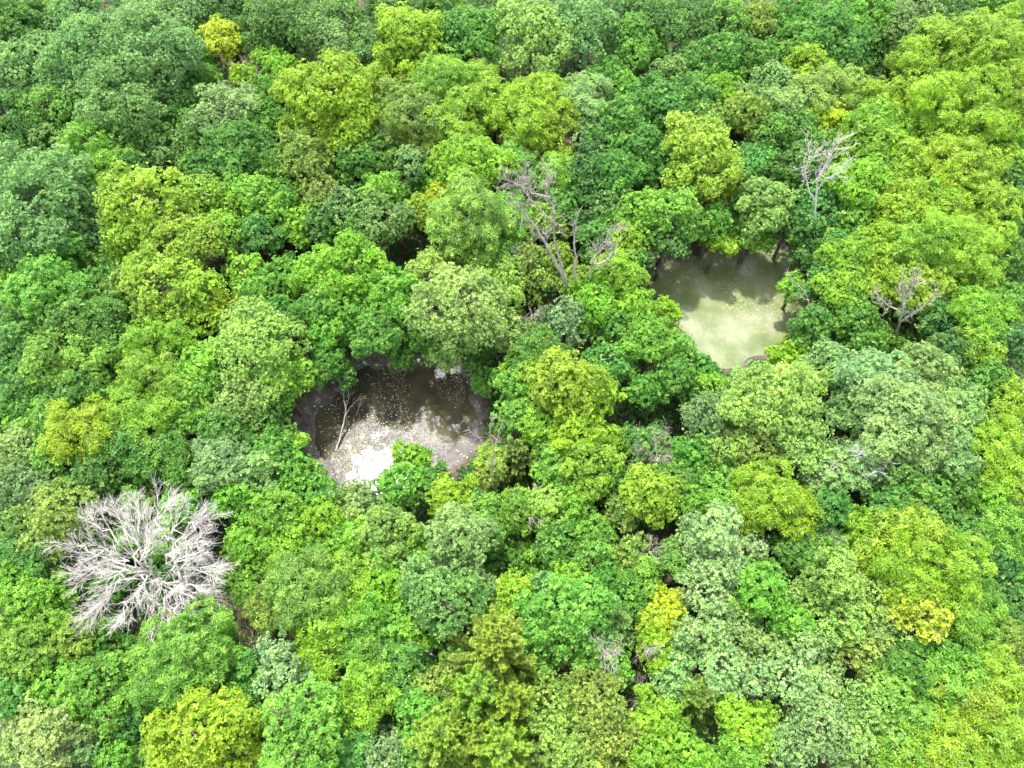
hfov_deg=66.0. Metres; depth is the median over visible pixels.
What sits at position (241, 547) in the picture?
broadleaf tree
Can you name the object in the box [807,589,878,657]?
oak tree
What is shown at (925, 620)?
oak tree
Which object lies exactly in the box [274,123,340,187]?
broadleaf tree
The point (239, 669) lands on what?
broadleaf tree
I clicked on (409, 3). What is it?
broadleaf tree
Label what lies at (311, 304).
broadleaf tree
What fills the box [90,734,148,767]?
broadleaf tree
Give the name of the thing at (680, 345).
broadleaf tree
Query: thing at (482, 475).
broadleaf tree
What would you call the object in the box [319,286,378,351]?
broadleaf tree
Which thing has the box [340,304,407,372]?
broadleaf tree
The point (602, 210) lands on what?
oak tree
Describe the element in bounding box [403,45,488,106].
frond leaved tree
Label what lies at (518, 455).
cedar tree
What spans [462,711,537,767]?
cedar tree
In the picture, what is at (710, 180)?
oak tree
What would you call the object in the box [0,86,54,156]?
broadleaf tree
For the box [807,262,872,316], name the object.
broadleaf tree
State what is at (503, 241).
broadleaf tree
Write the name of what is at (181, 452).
frond leaved tree
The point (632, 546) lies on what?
oak tree
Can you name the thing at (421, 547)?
broadleaf tree
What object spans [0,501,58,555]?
oak tree
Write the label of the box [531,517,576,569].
broadleaf tree
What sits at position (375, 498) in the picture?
broadleaf tree
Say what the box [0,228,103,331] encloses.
broadleaf tree
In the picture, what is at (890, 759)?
frond leaved tree
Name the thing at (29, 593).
broadleaf tree
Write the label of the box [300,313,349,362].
broadleaf tree
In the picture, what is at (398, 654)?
broadleaf tree
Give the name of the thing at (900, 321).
dead snag
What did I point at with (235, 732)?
broadleaf tree
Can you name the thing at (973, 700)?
frond leaved tree
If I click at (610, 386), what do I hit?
broadleaf tree
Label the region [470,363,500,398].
oak tree
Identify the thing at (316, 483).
broadleaf tree
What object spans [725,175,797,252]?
broadleaf tree
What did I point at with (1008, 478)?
frond leaved tree
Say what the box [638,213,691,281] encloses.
oak tree
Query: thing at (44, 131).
oak tree
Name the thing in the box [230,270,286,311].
broadleaf tree
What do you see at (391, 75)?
broadleaf tree
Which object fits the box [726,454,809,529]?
tree
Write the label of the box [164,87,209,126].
broadleaf tree
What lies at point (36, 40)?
oak tree
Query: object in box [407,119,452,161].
frond leaved tree
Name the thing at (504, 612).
broadleaf tree
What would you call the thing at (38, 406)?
broadleaf tree
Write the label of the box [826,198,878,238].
broadleaf tree
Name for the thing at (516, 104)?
frond leaved tree
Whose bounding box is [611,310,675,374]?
broadleaf tree
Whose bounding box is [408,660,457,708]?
broadleaf tree
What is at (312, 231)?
broadleaf tree
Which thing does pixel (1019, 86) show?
frond leaved tree
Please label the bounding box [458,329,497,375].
oak tree
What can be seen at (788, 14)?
broadleaf tree
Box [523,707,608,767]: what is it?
oak tree
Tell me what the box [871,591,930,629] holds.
oak tree
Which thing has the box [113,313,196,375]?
frond leaved tree
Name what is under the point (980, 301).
frond leaved tree
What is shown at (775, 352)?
broadleaf tree
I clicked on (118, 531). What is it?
understory shrub
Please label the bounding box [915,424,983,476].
broadleaf tree
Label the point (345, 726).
frond leaved tree
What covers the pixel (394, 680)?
broadleaf tree
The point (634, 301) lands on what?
broadleaf tree
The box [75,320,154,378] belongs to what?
broadleaf tree
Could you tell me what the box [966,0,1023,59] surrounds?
frond leaved tree
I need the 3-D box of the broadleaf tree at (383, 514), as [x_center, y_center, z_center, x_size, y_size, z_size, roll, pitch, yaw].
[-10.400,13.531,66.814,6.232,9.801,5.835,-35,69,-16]
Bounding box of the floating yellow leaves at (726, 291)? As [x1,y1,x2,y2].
[652,249,790,362]
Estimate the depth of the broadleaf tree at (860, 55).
89.23 m
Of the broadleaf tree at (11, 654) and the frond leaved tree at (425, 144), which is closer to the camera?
the broadleaf tree at (11, 654)
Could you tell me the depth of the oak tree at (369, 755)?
57.29 m
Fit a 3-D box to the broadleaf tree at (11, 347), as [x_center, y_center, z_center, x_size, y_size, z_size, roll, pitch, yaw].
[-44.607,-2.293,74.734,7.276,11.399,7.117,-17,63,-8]
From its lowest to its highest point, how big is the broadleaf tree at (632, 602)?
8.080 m
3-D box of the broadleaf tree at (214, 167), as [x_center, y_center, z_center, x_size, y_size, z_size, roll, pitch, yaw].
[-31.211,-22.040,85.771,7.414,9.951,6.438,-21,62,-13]
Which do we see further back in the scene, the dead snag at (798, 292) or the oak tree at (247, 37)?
the oak tree at (247, 37)
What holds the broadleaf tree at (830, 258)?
on the ground
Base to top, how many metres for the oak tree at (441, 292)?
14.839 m
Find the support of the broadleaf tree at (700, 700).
on the ground
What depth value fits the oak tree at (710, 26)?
91.41 m
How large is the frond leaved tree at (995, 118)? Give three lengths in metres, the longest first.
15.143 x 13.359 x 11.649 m
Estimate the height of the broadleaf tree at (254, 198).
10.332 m
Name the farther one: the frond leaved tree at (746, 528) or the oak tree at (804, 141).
the oak tree at (804, 141)
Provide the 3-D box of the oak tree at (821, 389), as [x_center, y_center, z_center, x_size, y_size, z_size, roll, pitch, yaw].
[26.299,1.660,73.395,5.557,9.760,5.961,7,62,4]
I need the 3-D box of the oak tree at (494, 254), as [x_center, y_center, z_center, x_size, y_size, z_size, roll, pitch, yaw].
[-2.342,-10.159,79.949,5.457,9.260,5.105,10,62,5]
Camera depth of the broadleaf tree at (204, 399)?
69.41 m
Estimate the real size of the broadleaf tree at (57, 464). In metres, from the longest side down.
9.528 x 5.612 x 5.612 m
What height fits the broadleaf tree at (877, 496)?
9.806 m
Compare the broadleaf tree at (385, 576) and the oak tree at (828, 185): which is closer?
the broadleaf tree at (385, 576)
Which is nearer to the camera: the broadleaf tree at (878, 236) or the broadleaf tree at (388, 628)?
the broadleaf tree at (388, 628)
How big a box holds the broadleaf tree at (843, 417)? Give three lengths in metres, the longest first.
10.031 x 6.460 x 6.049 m
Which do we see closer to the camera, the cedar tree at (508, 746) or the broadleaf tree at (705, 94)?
the cedar tree at (508, 746)
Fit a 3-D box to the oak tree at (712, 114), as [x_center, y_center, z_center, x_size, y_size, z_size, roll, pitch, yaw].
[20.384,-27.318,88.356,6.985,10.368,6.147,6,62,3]
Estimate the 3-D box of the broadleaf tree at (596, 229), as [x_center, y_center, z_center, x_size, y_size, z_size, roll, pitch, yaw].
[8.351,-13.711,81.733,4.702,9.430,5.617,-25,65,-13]
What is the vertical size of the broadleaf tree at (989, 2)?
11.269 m
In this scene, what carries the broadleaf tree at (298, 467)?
on the ground
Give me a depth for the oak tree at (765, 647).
61.15 m
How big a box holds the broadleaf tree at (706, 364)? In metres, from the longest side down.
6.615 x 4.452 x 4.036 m
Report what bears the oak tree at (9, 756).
on the ground
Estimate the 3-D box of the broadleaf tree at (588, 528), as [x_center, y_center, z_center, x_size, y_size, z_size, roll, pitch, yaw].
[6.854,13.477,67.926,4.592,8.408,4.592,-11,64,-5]
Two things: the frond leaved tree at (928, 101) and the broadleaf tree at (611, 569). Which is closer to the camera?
the broadleaf tree at (611, 569)
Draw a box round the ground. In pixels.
[0,0,1023,767]
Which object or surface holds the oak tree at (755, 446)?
on the ground
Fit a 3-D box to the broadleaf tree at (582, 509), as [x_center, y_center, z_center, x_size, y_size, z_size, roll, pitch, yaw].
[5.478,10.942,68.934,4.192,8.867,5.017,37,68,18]
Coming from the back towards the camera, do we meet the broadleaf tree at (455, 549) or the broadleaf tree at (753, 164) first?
the broadleaf tree at (753, 164)
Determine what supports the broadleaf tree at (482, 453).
on the ground
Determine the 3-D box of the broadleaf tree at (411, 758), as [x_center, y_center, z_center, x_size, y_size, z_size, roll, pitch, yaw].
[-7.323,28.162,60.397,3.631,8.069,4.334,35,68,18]
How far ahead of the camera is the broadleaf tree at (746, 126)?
85.16 m
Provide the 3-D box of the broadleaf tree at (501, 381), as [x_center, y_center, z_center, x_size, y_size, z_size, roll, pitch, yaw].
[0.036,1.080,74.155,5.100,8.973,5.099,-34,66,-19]
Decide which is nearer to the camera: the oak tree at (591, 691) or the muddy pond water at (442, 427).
the oak tree at (591, 691)
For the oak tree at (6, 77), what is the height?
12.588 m
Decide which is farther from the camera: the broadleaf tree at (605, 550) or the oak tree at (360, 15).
the oak tree at (360, 15)
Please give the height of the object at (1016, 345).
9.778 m
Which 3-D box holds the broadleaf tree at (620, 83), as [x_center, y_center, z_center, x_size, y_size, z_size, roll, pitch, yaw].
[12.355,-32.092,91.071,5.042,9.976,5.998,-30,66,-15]
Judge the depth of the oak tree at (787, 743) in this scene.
57.24 m
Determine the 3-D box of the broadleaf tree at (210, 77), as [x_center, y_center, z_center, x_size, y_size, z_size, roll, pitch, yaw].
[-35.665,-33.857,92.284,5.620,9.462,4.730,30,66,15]
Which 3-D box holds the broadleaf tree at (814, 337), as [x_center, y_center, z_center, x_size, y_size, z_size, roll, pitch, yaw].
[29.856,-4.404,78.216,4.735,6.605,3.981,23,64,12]
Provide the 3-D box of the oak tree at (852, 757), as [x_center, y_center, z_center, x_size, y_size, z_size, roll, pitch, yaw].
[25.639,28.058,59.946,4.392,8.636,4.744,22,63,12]
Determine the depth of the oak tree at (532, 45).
88.03 m
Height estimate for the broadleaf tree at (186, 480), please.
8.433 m
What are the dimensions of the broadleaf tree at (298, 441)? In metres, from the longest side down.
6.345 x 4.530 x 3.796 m
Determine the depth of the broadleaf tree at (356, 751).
57.03 m
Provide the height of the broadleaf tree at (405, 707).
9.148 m
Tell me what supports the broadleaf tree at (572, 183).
on the ground
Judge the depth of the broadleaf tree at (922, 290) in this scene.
73.72 m
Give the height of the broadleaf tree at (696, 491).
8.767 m
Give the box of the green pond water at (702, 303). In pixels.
[650,236,807,368]
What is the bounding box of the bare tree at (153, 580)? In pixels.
[37,471,240,641]
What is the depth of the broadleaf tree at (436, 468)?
69.22 m
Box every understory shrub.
[74,563,139,613]
[95,518,150,569]
[139,558,196,609]
[141,521,200,573]
[157,320,206,351]
[226,627,259,663]
[254,734,299,767]
[426,629,457,664]
[481,533,526,577]
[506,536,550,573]
[717,683,752,722]
[825,83,867,137]
[857,43,890,91]
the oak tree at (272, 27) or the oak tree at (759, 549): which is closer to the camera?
the oak tree at (759, 549)
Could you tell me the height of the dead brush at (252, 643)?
7.424 m
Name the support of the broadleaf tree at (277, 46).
on the ground
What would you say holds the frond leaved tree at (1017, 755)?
on the ground
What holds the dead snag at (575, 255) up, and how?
on the ground
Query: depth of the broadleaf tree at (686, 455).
68.16 m
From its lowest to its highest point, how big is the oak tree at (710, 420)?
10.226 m
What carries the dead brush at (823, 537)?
on the ground
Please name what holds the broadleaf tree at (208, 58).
on the ground
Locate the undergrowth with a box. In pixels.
[0,0,1023,767]
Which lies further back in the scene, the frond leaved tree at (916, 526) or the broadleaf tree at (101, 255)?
the broadleaf tree at (101, 255)
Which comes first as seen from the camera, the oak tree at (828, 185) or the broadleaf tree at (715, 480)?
the broadleaf tree at (715, 480)
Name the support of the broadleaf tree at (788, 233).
on the ground
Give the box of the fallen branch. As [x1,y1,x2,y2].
[334,388,365,450]
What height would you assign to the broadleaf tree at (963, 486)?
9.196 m
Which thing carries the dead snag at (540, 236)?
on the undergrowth
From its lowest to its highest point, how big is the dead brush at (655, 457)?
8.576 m
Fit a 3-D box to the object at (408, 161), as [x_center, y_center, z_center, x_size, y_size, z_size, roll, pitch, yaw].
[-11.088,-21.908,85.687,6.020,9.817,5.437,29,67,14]
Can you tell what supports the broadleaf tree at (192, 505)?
on the ground
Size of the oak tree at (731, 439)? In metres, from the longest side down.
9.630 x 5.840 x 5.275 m
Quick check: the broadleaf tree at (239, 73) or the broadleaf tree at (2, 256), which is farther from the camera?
the broadleaf tree at (239, 73)
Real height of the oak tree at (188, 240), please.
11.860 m
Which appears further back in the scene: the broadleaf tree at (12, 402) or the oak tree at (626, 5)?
the oak tree at (626, 5)
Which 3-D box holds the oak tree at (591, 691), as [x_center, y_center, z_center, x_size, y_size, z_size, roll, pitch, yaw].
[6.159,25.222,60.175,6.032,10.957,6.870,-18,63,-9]
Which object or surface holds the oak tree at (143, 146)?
on the ground
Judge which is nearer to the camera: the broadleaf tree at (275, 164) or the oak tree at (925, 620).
the oak tree at (925, 620)
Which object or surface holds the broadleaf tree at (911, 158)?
on the ground
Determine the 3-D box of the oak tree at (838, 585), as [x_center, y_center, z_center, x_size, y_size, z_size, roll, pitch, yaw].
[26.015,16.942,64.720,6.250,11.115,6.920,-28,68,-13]
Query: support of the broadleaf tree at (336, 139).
on the ground
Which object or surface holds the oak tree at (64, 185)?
on the ground
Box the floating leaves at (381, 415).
[320,363,467,485]
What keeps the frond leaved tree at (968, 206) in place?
on the ground
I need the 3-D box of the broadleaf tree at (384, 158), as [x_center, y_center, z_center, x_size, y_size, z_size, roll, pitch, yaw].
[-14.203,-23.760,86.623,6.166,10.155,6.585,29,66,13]
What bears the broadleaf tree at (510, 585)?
on the ground
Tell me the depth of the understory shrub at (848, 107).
87.55 m
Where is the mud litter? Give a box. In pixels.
[298,355,481,488]
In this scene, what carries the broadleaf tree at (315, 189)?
on the ground
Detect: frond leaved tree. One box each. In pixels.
[35,392,125,465]
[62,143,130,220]
[91,376,133,409]
[98,379,179,450]
[99,418,174,484]
[107,348,191,408]
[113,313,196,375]
[131,421,198,489]
[141,390,199,441]
[183,611,237,668]
[241,567,307,638]
[251,538,306,576]
[260,542,349,636]
[283,587,363,667]
[289,619,342,682]
[313,587,390,659]
[317,545,375,610]
[330,653,400,732]
[334,702,378,756]
[335,624,388,679]
[371,75,448,169]
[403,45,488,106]
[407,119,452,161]
[416,86,492,141]
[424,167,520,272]
[458,57,521,145]
[481,79,562,160]
[481,189,531,251]
[495,140,541,202]
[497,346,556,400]
[515,71,575,154]
[521,104,587,170]
[530,150,585,202]
[555,70,615,151]
[716,483,771,538]
[788,61,852,127]
[824,61,875,112]
[835,503,889,566]
[842,95,916,142]
[849,495,962,614]
[852,71,921,113]
[863,558,913,597]
[865,707,935,767]
[866,100,942,150]
[866,513,998,616]
[871,198,987,288]
[883,43,918,88]
[885,11,985,103]
[887,639,997,717]
[893,121,1014,198]
[894,688,958,765]
[898,80,980,134]
[900,696,1006,767]
[902,61,1023,151]
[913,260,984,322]
[916,659,1015,734]
[923,169,1023,239]
[924,568,1010,650]
[927,210,1019,295]
[931,9,1023,102]
[941,688,1023,767]
[942,283,1020,343]
[946,321,1008,376]
[951,636,1005,680]
[963,410,1023,483]
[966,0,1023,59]
[966,450,1023,509]
[967,642,1023,717]
[971,723,1023,767]
[973,367,1023,440]
[975,499,1023,565]
[978,58,1023,127]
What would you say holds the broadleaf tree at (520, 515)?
on the ground
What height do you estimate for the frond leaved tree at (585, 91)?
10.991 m
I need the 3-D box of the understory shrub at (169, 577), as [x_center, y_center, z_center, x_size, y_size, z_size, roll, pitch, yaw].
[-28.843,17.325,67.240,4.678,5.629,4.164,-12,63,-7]
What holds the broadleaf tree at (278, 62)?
on the ground
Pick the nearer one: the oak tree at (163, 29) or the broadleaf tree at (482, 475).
the broadleaf tree at (482, 475)
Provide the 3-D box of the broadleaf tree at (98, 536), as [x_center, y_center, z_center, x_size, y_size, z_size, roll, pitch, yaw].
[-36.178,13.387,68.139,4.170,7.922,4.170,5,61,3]
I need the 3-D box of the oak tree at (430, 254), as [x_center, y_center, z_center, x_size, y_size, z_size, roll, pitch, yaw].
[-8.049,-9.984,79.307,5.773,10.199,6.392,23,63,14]
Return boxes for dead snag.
[462,417,504,490]
[496,149,567,287]
[508,241,558,292]
[553,631,626,680]
[568,207,581,291]
[588,218,628,283]
[631,641,661,663]
[787,268,812,315]
[790,126,856,220]
[870,266,943,337]
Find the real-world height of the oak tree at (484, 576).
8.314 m
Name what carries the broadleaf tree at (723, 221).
on the ground
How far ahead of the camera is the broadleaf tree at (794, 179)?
82.66 m
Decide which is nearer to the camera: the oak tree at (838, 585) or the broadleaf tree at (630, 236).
the oak tree at (838, 585)
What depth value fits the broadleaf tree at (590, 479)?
65.99 m
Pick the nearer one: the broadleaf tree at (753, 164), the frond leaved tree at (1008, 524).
the frond leaved tree at (1008, 524)
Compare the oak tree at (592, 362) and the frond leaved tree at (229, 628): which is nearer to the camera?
the frond leaved tree at (229, 628)
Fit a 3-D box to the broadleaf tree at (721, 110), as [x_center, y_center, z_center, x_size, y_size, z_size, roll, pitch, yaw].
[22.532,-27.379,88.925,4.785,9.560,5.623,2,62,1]
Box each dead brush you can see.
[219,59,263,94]
[234,623,275,659]
[507,480,557,530]
[522,304,544,331]
[626,419,678,471]
[628,672,660,715]
[635,533,666,568]
[789,516,847,567]
[848,441,896,479]
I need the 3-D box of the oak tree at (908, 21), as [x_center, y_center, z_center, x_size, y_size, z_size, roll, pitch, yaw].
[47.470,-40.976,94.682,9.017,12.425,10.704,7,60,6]
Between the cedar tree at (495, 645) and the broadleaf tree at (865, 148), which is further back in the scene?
the broadleaf tree at (865, 148)
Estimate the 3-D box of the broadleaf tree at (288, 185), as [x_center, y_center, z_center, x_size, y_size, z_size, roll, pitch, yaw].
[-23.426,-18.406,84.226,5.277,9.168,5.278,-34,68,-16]
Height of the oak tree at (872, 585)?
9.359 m
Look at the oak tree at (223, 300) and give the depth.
75.82 m
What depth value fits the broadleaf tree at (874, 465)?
66.41 m
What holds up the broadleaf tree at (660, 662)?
on the ground
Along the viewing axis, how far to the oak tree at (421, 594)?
60.08 m
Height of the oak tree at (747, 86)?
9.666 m
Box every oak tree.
[0,28,83,117]
[0,42,54,134]
[0,139,107,268]
[0,416,60,482]
[0,453,63,522]
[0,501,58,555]
[0,687,99,767]
[0,722,53,767]
[11,71,87,153]
[13,475,108,567]
[15,239,66,267]
[23,123,67,160]
[32,11,165,102]
[34,0,118,53]
[35,186,113,251]
[45,54,117,123]
[47,697,119,766]
[65,47,176,155]
[88,0,209,104]
[92,160,201,249]
[96,261,157,300]
[98,206,171,285]
[112,117,154,184]
[115,243,210,325]
[120,99,172,170]
[126,41,195,101]
[131,202,228,286]
[137,65,203,128]
[137,119,199,188]
[138,0,218,32]
[150,297,204,354]
[173,268,234,337]
[179,170,245,243]
[181,79,261,138]
[199,208,249,267]
[199,287,248,325]
[202,330,250,376]
[206,364,279,429]
[208,295,311,393]
[221,248,265,291]
[230,0,293,55]
[242,631,317,700]
[249,351,317,415]
[249,392,297,437]
[256,0,336,62]
[284,6,350,92]
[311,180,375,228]
[316,0,378,46]
[361,724,405,767]
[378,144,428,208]
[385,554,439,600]
[395,550,495,647]
[401,254,510,361]
[404,245,457,310]
[416,312,473,373]
[455,565,498,621]
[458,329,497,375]
[462,246,512,289]
[463,254,529,318]
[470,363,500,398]
[471,0,526,63]
[480,307,538,362]
[495,0,575,80]
[518,258,563,307]
[521,200,572,244]
[522,665,590,751]
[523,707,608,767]
[530,294,593,347]
[533,0,626,84]
[534,0,589,53]
[549,666,635,767]
[563,132,624,213]
[569,114,611,173]
[569,703,645,767]
[573,355,608,382]
[577,187,634,250]
[581,338,641,381]
[604,531,652,574]
[608,0,660,21]
[631,0,693,80]
[638,185,702,263]
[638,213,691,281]
[641,53,693,92]
[648,645,697,701]
[659,110,744,200]
[661,157,704,200]
[662,530,715,566]
[664,0,726,57]
[667,98,728,159]
[669,36,711,74]
[669,606,730,665]
[672,570,736,619]
[675,498,756,589]
[676,387,747,456]
[688,0,752,54]
[690,630,763,709]
[704,419,759,475]
[707,598,763,646]
[715,359,825,449]
[716,531,773,571]
[725,420,787,474]
[727,80,783,147]
[727,359,772,411]
[736,623,790,672]
[742,109,792,171]
[747,639,820,713]
[749,59,799,108]
[759,407,835,473]
[760,86,810,145]
[760,709,822,767]
[771,106,825,162]
[776,116,839,195]
[778,358,833,425]
[779,619,840,668]
[783,672,860,764]
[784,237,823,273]
[785,576,825,618]
[786,177,860,254]
[792,658,849,715]
[795,541,880,627]
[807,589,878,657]
[812,151,858,211]
[825,627,896,687]
[826,724,885,767]
[836,674,922,766]
[840,561,894,623]
[851,606,924,657]
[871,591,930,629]
[883,0,961,83]
[886,590,957,644]
[918,0,983,28]
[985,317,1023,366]
[995,156,1023,189]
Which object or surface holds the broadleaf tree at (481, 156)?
on the ground
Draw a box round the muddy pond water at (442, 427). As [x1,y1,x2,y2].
[314,358,476,494]
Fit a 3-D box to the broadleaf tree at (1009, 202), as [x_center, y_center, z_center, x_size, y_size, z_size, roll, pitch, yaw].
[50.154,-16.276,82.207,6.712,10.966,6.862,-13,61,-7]
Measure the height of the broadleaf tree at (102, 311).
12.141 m
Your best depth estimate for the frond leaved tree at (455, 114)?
82.93 m
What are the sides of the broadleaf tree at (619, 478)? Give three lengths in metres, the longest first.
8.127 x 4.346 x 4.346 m
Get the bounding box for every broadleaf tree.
[0,0,54,79]
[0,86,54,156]
[0,129,46,188]
[0,222,43,272]
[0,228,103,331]
[0,257,31,308]
[0,309,53,374]
[0,353,52,421]
[0,389,32,443]
[0,531,62,605]
[0,559,80,659]
[0,606,69,680]
[0,654,55,732]
[3,0,61,71]
[6,385,71,444]
[16,322,115,401]
[21,641,102,720]
[22,433,86,485]
[36,286,131,363]
[36,609,108,667]
[38,356,119,417]
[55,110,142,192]
[58,649,145,741]
[60,450,140,508]
[62,244,95,267]
[65,510,107,557]
[71,239,126,293]
[73,433,130,477]
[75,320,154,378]
[83,259,135,320]
[84,287,151,344]
[85,613,137,658]
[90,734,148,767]
[103,697,153,751]
[113,478,164,532]
[117,147,160,206]
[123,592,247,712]
[124,679,182,727]
[138,678,267,767]
[140,708,202,764]
[157,454,209,503]
[157,486,204,528]
[160,23,226,68]
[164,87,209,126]
[164,338,234,403]
[165,362,221,434]
[169,144,219,193]
[172,100,213,150]
[178,0,256,65]
[181,430,251,498]
[182,141,247,189]
[184,128,214,155]
[186,61,223,98]
[191,410,259,461]
[194,13,244,70]
[197,115,278,179]
[199,694,256,752]
[206,481,259,526]
[210,184,250,225]
[210,671,255,706]
[212,553,265,609]
[217,645,274,697]
[219,514,278,582]
[222,166,298,240]
[224,445,283,500]
[226,61,259,116]
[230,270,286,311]
[232,148,273,190]
[232,212,287,261]
[239,697,274,744]
[242,424,304,483]
[243,102,291,144]
[244,484,313,543]
[247,673,350,767]
[248,72,292,115]
[249,44,297,104]
[251,141,307,187]
[252,250,304,302]
[257,31,294,52]
[258,101,299,141]
[260,293,295,342]
[263,502,323,564]
[264,176,310,220]
[265,45,309,89]
[268,46,384,154]
[271,447,328,502]
[273,204,324,257]
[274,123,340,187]
[275,426,310,454]
[276,308,315,357]
[276,459,341,513]
[282,241,344,298]
[289,103,324,144]
[289,278,361,328]
[296,195,349,246]
[297,172,347,236]
[297,528,335,579]
[299,494,349,542]
[300,159,341,186]
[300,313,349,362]
[303,344,358,391]
[306,673,353,727]
[312,228,395,302]
[313,104,375,180]
[316,724,376,767]
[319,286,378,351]
[322,132,378,201]
[323,513,371,559]
[324,479,377,533]
[329,212,369,257]
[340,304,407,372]
[342,20,390,71]
[344,473,388,526]
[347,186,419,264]
[351,63,396,99]
[352,94,387,127]
[352,502,424,569]
[355,124,407,176]
[357,170,412,219]
[357,260,419,328]
[357,538,401,582]
[358,561,407,609]
[363,61,406,100]
[367,0,433,40]
[367,1,449,89]
[370,593,415,651]
[375,459,433,511]
[379,639,437,693]
[379,655,425,710]
[382,331,431,372]
[386,720,427,767]
[389,438,433,475]
[391,525,436,561]
[391,681,447,742]
[396,606,451,656]
[399,191,435,251]
[401,311,446,366]
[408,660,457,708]
[409,161,439,193]
[414,459,450,507]
[416,0,469,32]
[422,178,456,221]
[423,498,500,575]
[424,131,519,218]
[424,471,479,539]
[427,3,505,83]
[438,640,472,674]
[466,487,503,516]
[469,146,506,192]
[470,595,517,635]
[471,447,508,491]
[471,508,510,561]
[472,439,508,469]
[477,235,519,267]
[484,566,540,618]
[487,363,540,412]
[489,393,540,439]
[493,483,539,537]
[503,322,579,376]
[509,648,547,684]
[510,238,545,288]
[510,568,621,661]
[516,402,557,455]
[517,476,573,533]
[517,569,557,617]
[519,194,555,235]
[520,609,572,675]
[525,345,610,427]
[529,437,577,493]
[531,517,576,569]
[536,179,584,241]
[537,240,578,292]
[537,401,608,457]
[538,555,590,597]
[544,477,599,525]
[558,263,597,298]
[558,438,626,503]
[563,176,593,225]
[563,270,620,340]
[566,511,619,560]
[568,532,619,580]
[569,628,624,677]
[570,218,617,273]
[572,365,626,416]
[581,50,633,99]
[583,89,656,154]
[583,147,648,207]
[586,558,625,599]
[587,247,652,303]
[589,301,634,351]
[591,598,637,650]
[592,420,629,459]
[593,460,633,507]
[594,7,670,92]
[594,641,635,689]
[596,219,649,262]
[599,66,641,125]
[600,492,642,533]
[601,186,676,246]
[601,570,648,623]
[608,121,679,206]
[609,246,652,282]
[611,285,663,325]
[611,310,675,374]
[616,458,685,530]
[616,731,680,767]
[617,421,652,458]
[621,70,689,139]
[622,368,671,415]
[624,683,690,752]
[626,552,666,598]
[627,419,678,465]
[633,601,675,649]
[633,626,679,675]
[636,581,687,634]
[645,352,699,410]
[651,294,682,332]
[651,456,697,505]
[651,534,691,583]
[652,327,697,381]
[655,673,720,735]
[662,723,716,767]
[664,69,721,127]
[664,112,717,179]
[666,482,716,531]
[670,429,731,477]
[677,343,720,387]
[681,29,752,84]
[689,457,742,519]
[691,69,741,106]
[693,200,740,259]
[694,371,729,404]
[698,229,737,274]
[699,156,745,208]
[709,724,765,767]
[713,102,739,137]
[713,690,783,763]
[720,553,797,626]
[723,90,778,150]
[723,190,760,224]
[724,461,760,482]
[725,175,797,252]
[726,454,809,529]
[728,34,783,90]
[729,0,783,47]
[729,214,777,264]
[732,140,786,185]
[761,145,830,208]
[763,0,824,62]
[764,600,819,647]
[765,333,815,375]
[766,530,813,579]
[767,211,810,260]
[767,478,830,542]
[774,19,819,87]
[775,269,805,309]
[781,40,841,96]
[786,296,842,351]
[790,0,865,65]
[791,530,845,579]
[793,260,847,321]
[793,318,833,353]
[796,437,875,501]
[799,335,849,377]
[804,99,850,142]
[804,483,855,540]
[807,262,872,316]
[811,225,858,266]
[813,25,873,78]
[813,230,880,279]
[818,151,901,217]
[820,128,862,170]
[820,380,881,444]
[821,338,925,407]
[825,282,891,354]
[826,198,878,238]
[827,0,900,47]
[828,109,864,143]
[836,436,896,493]
[842,114,909,204]
[842,160,944,223]
[847,365,961,474]
[848,659,921,727]
[853,212,924,267]
[853,251,907,315]
[855,480,915,522]
[856,19,893,70]
[857,431,942,498]
[867,3,926,47]
[868,633,952,708]
[873,129,933,191]
[874,256,954,319]
[874,316,925,361]
[885,340,965,397]
[887,462,965,523]
[892,291,953,334]
[896,170,962,233]
[906,371,994,437]
[915,326,976,375]
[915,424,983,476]
[915,496,949,532]
[924,619,993,678]
[932,458,988,513]
[946,505,995,562]
[950,358,1019,413]
[951,475,1012,523]
[960,0,1021,19]
[967,138,1023,186]
[971,538,1023,592]
[972,275,1023,326]
[976,105,1023,151]
[976,185,1023,238]
[980,576,1023,629]
[980,605,1012,646]
[981,615,1023,678]
[987,230,1023,288]
[1005,551,1023,583]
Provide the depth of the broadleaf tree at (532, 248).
78.32 m
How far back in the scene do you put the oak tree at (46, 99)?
83.97 m
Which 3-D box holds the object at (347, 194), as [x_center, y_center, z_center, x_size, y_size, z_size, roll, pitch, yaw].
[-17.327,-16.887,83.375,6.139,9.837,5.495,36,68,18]
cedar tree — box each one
[402,699,483,767]
[440,655,506,722]
[447,604,539,685]
[458,708,500,767]
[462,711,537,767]
[485,671,549,752]
[496,436,537,490]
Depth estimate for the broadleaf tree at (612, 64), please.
88.45 m
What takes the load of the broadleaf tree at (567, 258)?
on the ground
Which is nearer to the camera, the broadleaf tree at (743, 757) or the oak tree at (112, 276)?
the broadleaf tree at (743, 757)
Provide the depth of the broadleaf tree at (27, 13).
88.47 m
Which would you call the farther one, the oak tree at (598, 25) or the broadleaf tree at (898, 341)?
the oak tree at (598, 25)
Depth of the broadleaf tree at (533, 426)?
68.84 m
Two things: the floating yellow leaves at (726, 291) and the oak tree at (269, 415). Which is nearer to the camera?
the oak tree at (269, 415)
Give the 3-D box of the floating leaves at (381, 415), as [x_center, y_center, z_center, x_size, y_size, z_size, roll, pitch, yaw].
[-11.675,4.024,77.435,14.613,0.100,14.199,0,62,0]
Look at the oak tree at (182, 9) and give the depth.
90.44 m
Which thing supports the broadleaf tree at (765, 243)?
on the ground

